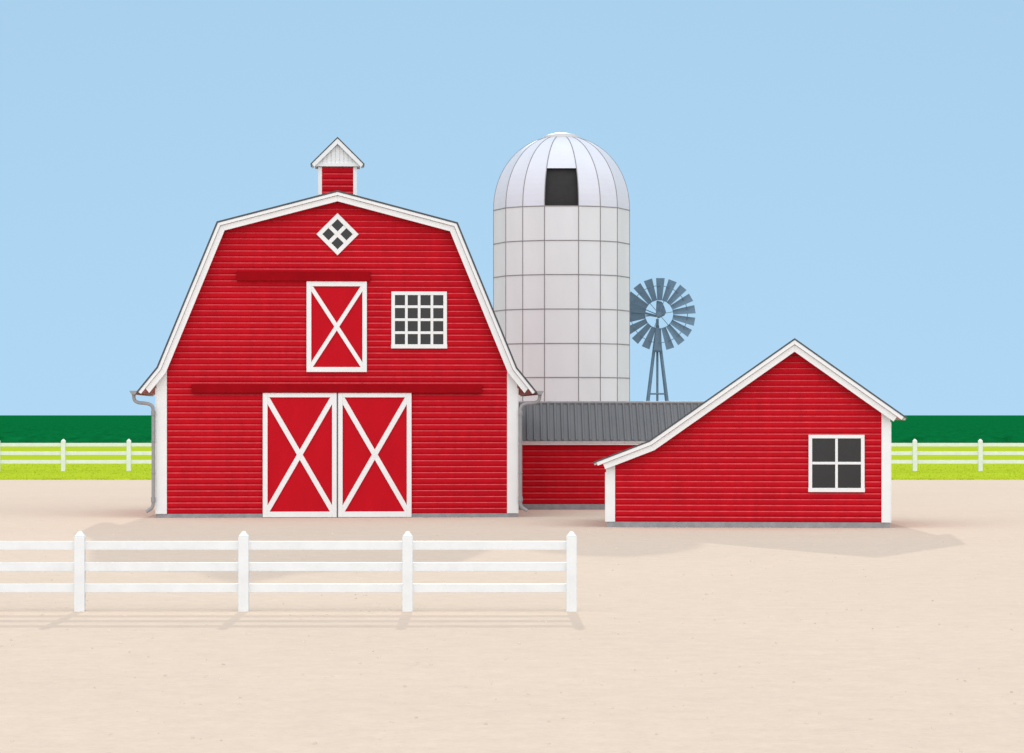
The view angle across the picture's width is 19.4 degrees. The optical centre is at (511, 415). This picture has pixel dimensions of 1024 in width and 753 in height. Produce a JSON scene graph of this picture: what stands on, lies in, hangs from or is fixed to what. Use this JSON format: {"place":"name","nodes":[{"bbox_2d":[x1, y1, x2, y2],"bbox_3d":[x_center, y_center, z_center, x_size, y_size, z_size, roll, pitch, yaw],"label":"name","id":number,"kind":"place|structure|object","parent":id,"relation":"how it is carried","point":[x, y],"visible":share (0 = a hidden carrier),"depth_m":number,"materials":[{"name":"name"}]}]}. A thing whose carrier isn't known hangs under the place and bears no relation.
{"place":"outdoors","nodes":[
{"label":"outdoors","id":0,"kind":"place"},
{"bbox_2d":[0,480,1023,752],"bbox_3d":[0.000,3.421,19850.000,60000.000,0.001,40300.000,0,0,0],"label":"ground","id":1,"kind":"structure","parent":0,"point":[648,594],"depth_m":45.63,"materials":[{"name":"beige sand"}]},
{"bbox_2d":[0,531,576,611],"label":"fence","id":2,"kind":"object","parent":1,"relation":"on","point":[243,545],"visible":0.91,"depth_m":52.17,"materials":[{"name":"white paint"}]},
{"bbox_2d":[130,137,543,517],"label":"barn","id":3,"kind":"structure","parent":1,"relation":"on","point":[337,346],"depth_m":99.91,"materials":[{"name":"red paint"}]},
{"bbox_2d":[263,393,336,516],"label":"barn door","id":4,"kind":"structure","parent":3,"relation":"in","point":[300,429],"depth_m":99.83,"materials":[{"name":"red paint"}]},
{"bbox_2d":[307,281,366,371],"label":"loft door","id":5,"kind":"structure","parent":3,"relation":"in","point":[336,310],"depth_m":99.90,"materials":[{"name":"red paint"}]},
{"bbox_2d":[317,213,357,254],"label":"diamond window","id":6,"kind":"structure","parent":3,"relation":"in","point":[337,233],"depth_m":99.93,"materials":[{"name":"white paint"}]},
{"bbox_2d":[338,393,411,516],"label":"barn door","id":7,"kind":"structure","parent":3,"relation":"in","point":[375,429],"depth_m":99.98,"materials":[{"name":"red paint"}]},
{"bbox_2d":[391,291,446,347],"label":"window","id":8,"kind":"structure","parent":3,"relation":"in","point":[418,319],"depth_m":100.10,"materials":[{"name":"white paint"}]},
{"bbox_2d":[493,133,629,400],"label":"silo","id":9,"kind":"object","parent":1,"relation":"on","point":[561,255],"visible":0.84,"depth_m":118.69,"materials":[{"name":"white metal"}]},
{"bbox_2d":[518,401,703,509],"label":"building","id":10,"kind":"structure","parent":1,"relation":"on","point":[566,445],"depth_m":108.33,"materials":[{"name":"red paint"}]},
{"bbox_2d":[630,278,695,400],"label":"windmill","id":11,"kind":"object","parent":1,"relation":"on","point":[638,307],"visible":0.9,"depth_m":128.48,"materials":[{"name":"grey metal"}]},
{"bbox_2d":[593,338,906,527],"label":"shed","id":12,"kind":"structure","parent":1,"relation":"on","point":[794,433],"depth_m":90.92,"materials":[{"name":"red paint"}]},
{"bbox_2d":[808,435,864,491],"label":"window","id":13,"kind":"structure","parent":12,"relation":"in","point":[836,462],"depth_m":90.74,"materials":[{"name":"white paint"}]},
{"bbox_2d":[0,415,1023,442],"bbox_3d":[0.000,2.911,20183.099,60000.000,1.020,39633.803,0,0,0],"label":"crop field","id":14,"kind":"structure","parent":0,"point":[138,428],"depth_m":552.25,"materials":[{"name":"green plant"}]},
{"bbox_2d":[0,446,1023,479],"bbox_3d":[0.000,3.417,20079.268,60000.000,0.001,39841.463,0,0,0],"label":"grass field","id":15,"kind":"structure","parent":0,"point":[987,468],"depth_m":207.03,"materials":[{"name":"plant"}]},
{"bbox_2d":[0,439,1023,470],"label":"fence","id":16,"kind":"object","parent":15,"relation":"on","point":[914,453],"visible":0.27,"depth_m":183.06,"materials":[{"name":"white paint"}]},
{"bbox_2d":[0,0,1023,414],"label":"sky","id":17,"kind":"structure","parent":0,"point":[843,179],"materials":[{"name":"blue"}]}
]}

